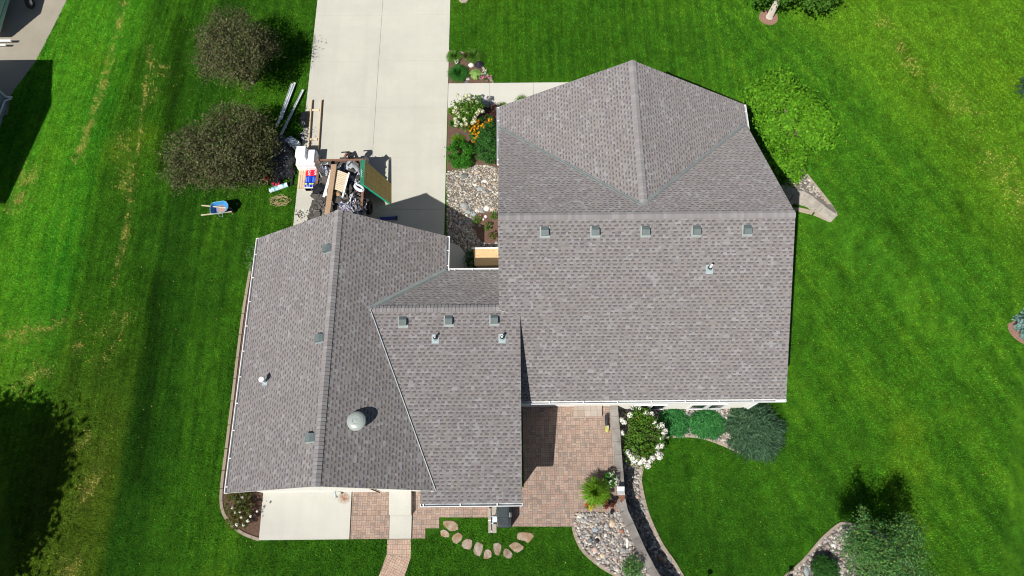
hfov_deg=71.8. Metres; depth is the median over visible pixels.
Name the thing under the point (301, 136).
plastic scrap
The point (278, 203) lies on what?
rope
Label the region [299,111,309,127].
black bag
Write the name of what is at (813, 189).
gravel
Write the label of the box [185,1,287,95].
crabapple tree
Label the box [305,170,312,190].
shingle bundle
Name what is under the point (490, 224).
perennial
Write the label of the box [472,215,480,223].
perennial
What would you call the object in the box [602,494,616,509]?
potted plant
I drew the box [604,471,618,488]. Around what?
potted flowers
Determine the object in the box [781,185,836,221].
retaining wall
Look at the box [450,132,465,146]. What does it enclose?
grass clump
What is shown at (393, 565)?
paver path
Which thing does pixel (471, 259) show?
sedum
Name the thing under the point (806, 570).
boulder
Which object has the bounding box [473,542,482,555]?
stepping stone
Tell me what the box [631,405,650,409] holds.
window
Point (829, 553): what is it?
gravel base
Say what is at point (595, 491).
potted grass
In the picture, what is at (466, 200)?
gravel base
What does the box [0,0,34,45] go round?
boat trailer
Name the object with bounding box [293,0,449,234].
driveway
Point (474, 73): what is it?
hosta
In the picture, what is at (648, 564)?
retaining wall
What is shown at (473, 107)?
hydrangea
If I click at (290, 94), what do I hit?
metal rail
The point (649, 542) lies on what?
boulder
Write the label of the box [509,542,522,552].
stepping stone
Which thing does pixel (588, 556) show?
edging kerb
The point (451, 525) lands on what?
stepping stone
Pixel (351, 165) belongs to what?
grey membrane
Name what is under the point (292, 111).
metal rail
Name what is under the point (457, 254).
entry pad
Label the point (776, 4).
shade tree
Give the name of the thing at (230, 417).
edging kerb
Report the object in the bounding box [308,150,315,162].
carton
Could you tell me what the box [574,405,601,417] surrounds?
paver step
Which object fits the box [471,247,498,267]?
osb panel
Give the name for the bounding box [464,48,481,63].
daylily
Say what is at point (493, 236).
perennial
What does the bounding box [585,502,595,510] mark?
potted flowers
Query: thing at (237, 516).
rose bush
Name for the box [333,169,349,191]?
slatted panel
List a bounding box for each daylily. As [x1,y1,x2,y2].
[446,49,462,62]
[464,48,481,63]
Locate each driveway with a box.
[0,0,65,114]
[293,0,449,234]
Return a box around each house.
[0,90,12,126]
[224,60,795,506]
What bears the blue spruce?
on the mulch ring at (1015, 334)
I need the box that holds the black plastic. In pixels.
[345,174,359,193]
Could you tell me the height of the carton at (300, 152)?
0.362 m
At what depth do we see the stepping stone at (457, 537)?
31.09 m
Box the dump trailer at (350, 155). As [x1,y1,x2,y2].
[315,151,372,216]
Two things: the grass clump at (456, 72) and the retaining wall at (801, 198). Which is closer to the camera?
the retaining wall at (801, 198)
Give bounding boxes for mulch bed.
[222,272,262,537]
[447,108,498,170]
[449,54,490,82]
[473,212,497,243]
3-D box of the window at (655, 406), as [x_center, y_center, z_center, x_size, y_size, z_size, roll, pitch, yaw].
[6.874,5.630,33.399,0.752,1.180,0.060,-1,70,0]
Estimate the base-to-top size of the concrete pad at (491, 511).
0.080 m
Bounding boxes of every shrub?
[244,245,254,270]
[473,119,496,165]
[620,552,644,575]
[740,62,839,188]
[810,552,842,575]
[832,503,940,575]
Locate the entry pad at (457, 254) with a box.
[449,243,467,267]
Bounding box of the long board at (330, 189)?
[324,164,336,214]
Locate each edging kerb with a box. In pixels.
[219,262,258,540]
[449,51,493,82]
[572,527,620,575]
[639,434,740,575]
[784,522,913,575]
[793,207,837,221]
[800,168,836,213]
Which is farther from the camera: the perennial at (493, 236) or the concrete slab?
the perennial at (493, 236)
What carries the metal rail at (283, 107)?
on the lawn at (1010, 544)
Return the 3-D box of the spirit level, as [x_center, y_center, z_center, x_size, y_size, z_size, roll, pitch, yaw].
[-6.347,-3.593,36.404,0.890,0.140,0.206,-1,70,0]
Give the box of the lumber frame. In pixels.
[308,99,321,149]
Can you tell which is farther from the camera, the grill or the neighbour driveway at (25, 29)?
the neighbour driveway at (25, 29)
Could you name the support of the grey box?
on the black tarp at (284, 159)
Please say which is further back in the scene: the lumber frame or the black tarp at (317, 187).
the lumber frame
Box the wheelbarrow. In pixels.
[201,201,233,216]
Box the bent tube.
[354,182,364,191]
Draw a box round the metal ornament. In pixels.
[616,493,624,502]
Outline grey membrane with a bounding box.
[340,161,358,173]
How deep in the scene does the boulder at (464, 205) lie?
36.60 m
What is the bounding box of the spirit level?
[380,216,397,219]
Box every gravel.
[574,511,649,575]
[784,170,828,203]
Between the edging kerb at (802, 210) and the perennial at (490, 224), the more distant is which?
the edging kerb at (802, 210)
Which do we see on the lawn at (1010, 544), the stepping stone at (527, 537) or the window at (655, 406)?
the stepping stone at (527, 537)
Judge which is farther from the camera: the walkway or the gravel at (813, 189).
the walkway
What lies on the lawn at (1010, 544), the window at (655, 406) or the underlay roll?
the underlay roll
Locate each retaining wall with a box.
[610,405,659,575]
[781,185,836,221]
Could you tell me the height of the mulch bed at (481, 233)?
0.082 m
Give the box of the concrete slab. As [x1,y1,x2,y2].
[259,492,351,539]
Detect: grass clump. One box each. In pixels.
[446,63,468,83]
[448,119,457,128]
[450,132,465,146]
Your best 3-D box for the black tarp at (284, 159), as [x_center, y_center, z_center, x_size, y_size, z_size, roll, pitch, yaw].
[-12.190,-6.828,37.419,1.504,0.491,3.113,-1,70,0]
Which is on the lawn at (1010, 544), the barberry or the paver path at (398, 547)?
the paver path at (398, 547)
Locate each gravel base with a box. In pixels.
[447,166,498,265]
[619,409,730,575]
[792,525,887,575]
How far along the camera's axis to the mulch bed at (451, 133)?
38.17 m
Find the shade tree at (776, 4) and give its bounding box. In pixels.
[751,0,843,19]
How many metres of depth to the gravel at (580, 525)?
31.03 m
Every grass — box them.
[578,475,611,508]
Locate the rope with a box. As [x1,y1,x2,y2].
[269,194,291,205]
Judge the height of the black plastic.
0.433 m
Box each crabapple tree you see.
[150,95,286,203]
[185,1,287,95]
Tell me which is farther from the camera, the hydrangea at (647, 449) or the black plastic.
the black plastic
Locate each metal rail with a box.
[276,83,292,126]
[279,89,303,135]
[280,82,295,118]
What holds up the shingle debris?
in the dump trailer at (350, 155)
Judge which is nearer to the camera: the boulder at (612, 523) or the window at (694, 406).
the boulder at (612, 523)
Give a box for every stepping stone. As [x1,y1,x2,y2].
[440,529,449,536]
[443,521,457,530]
[452,532,462,543]
[462,539,471,549]
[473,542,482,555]
[484,549,491,558]
[493,543,500,554]
[503,548,512,558]
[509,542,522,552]
[517,532,533,542]
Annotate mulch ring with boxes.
[759,10,777,24]
[1008,321,1023,343]
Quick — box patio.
[350,406,618,538]
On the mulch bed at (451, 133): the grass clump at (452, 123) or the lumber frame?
the grass clump at (452, 123)
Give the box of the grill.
[497,506,512,527]
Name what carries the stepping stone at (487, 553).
on the lawn at (1010, 544)
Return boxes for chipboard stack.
[360,159,391,203]
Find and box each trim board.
[323,173,329,196]
[342,172,349,197]
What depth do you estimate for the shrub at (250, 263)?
35.36 m
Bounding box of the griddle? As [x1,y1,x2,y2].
[488,515,496,523]
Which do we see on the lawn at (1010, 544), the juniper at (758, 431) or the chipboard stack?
the juniper at (758, 431)
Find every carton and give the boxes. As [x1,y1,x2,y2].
[295,146,306,159]
[296,160,305,167]
[306,150,316,166]
[307,153,318,169]
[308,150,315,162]
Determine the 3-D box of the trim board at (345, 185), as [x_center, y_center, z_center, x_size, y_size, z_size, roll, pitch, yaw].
[-8.204,-5.084,34.898,0.080,0.095,1.361,9,70,4]
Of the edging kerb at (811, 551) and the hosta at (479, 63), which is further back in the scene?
the hosta at (479, 63)
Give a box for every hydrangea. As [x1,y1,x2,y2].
[448,93,485,131]
[619,406,667,470]
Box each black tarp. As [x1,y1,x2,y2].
[268,135,295,183]
[312,183,323,193]
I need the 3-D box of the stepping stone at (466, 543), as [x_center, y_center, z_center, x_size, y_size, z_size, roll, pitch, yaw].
[-1.977,11.236,31.040,0.474,0.092,0.453,-1,70,0]
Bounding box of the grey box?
[285,136,301,149]
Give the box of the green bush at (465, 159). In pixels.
[444,138,476,169]
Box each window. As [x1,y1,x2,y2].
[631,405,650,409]
[648,404,667,409]
[686,404,709,409]
[704,404,726,409]
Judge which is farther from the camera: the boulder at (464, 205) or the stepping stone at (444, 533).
the boulder at (464, 205)
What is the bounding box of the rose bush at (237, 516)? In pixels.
[222,492,257,529]
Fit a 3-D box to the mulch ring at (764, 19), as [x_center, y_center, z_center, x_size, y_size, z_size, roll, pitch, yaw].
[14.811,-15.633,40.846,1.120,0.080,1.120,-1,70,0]
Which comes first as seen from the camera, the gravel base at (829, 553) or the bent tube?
the gravel base at (829, 553)
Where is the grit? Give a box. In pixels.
[295,210,308,221]
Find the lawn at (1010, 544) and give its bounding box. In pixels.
[0,0,1023,575]
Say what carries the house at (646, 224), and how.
on the lawn at (1010, 544)
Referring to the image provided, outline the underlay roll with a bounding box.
[268,182,287,192]
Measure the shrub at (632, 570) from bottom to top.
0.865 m
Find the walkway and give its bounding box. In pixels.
[448,82,567,107]
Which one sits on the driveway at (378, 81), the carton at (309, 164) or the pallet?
the pallet
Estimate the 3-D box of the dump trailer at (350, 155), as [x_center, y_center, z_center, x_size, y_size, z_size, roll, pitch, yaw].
[-8.644,-4.758,36.105,2.832,1.580,5.363,-1,70,0]
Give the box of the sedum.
[462,247,475,267]
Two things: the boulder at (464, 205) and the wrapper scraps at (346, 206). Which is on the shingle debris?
the wrapper scraps at (346, 206)
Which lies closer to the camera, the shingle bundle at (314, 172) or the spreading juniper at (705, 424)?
the spreading juniper at (705, 424)
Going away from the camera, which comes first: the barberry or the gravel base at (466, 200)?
the gravel base at (466, 200)
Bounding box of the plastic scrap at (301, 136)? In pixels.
[299,132,304,139]
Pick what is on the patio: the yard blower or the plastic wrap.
the yard blower
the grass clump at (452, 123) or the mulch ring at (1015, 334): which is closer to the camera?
the mulch ring at (1015, 334)
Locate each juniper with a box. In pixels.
[657,409,689,438]
[688,409,726,442]
[721,403,788,465]
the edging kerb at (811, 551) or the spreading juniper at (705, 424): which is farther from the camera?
the spreading juniper at (705, 424)
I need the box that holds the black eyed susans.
[466,114,494,144]
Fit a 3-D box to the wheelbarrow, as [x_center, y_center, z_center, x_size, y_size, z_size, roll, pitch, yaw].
[-15.091,-3.987,36.297,1.526,0.740,0.686,-6,70,-2]
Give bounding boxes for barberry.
[484,102,498,115]
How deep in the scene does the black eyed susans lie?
37.81 m
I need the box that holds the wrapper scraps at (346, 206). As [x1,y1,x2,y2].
[320,163,366,215]
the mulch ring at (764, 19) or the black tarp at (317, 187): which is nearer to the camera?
the black tarp at (317, 187)
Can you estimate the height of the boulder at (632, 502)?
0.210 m
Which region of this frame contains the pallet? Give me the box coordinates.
[297,154,320,188]
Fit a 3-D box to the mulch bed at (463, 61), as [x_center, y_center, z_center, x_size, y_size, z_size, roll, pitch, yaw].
[-2.328,-12.368,39.750,2.513,0.075,2.152,-1,70,0]
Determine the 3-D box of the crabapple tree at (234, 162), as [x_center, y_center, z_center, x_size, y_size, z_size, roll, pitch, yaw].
[-14.682,-7.063,35.811,6.410,3.965,5.778,-1,70,0]
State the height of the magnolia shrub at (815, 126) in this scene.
2.964 m
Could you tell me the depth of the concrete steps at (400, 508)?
31.24 m
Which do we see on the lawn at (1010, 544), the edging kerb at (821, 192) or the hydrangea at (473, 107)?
the edging kerb at (821, 192)
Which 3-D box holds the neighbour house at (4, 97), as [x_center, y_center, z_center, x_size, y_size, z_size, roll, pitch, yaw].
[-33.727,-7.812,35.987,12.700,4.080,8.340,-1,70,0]
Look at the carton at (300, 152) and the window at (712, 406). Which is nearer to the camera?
the window at (712, 406)
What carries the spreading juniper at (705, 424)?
on the gravel base at (640, 521)
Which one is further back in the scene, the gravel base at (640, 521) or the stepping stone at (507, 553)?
the gravel base at (640, 521)
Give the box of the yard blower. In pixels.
[605,415,608,432]
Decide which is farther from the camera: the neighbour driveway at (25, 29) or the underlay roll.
the neighbour driveway at (25, 29)
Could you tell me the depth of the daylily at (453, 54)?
39.73 m
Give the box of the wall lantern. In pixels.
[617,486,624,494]
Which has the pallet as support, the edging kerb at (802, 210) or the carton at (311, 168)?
the carton at (311, 168)
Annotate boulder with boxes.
[460,202,467,208]
[609,519,615,527]
[630,498,635,506]
[647,537,651,547]
[804,566,808,575]
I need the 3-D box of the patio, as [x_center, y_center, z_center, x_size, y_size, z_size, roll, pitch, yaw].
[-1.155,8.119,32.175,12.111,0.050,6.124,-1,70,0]
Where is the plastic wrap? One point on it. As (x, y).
(324, 165)
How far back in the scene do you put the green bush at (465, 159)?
36.97 m
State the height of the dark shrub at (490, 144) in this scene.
1.528 m
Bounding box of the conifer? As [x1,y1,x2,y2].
[1015,76,1023,97]
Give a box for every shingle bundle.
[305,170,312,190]
[311,170,316,188]
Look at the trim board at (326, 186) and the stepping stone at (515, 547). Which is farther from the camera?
the trim board at (326, 186)
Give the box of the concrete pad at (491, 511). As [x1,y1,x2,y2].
[488,507,495,532]
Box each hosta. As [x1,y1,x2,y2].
[469,69,481,79]
[474,61,482,67]
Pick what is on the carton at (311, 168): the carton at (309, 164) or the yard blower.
the carton at (309, 164)
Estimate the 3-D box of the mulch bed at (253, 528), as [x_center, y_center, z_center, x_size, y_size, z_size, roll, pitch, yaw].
[-12.152,4.690,33.506,2.039,0.075,13.623,-1,70,0]
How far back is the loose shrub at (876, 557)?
28.92 m
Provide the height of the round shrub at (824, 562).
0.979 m
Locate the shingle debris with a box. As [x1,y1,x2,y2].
[307,156,369,220]
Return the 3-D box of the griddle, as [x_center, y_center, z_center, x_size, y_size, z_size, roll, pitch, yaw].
[-0.848,10.164,30.996,0.386,0.688,0.364,-1,70,0]
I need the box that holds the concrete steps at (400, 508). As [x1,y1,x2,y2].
[389,491,411,538]
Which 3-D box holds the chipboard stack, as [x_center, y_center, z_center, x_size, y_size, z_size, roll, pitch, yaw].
[-6.911,-5.410,36.076,1.288,2.041,1.540,-1,70,0]
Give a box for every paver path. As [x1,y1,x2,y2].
[379,555,410,575]
[387,539,410,556]
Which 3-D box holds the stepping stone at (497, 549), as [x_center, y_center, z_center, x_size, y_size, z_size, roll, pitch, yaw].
[-0.636,11.431,30.964,0.346,0.092,0.517,-1,70,0]
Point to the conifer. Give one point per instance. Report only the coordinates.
(1019, 90)
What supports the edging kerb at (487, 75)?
on the mulch bed at (463, 61)
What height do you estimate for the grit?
0.005 m
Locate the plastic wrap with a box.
[321,163,328,174]
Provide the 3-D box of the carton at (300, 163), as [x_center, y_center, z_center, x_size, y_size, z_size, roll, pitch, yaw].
[-11.022,-6.779,37.134,0.514,0.258,0.895,-1,70,0]
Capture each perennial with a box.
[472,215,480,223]
[484,222,491,230]
[488,231,496,239]
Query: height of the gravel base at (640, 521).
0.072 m
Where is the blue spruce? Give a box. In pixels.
[1011,308,1023,339]

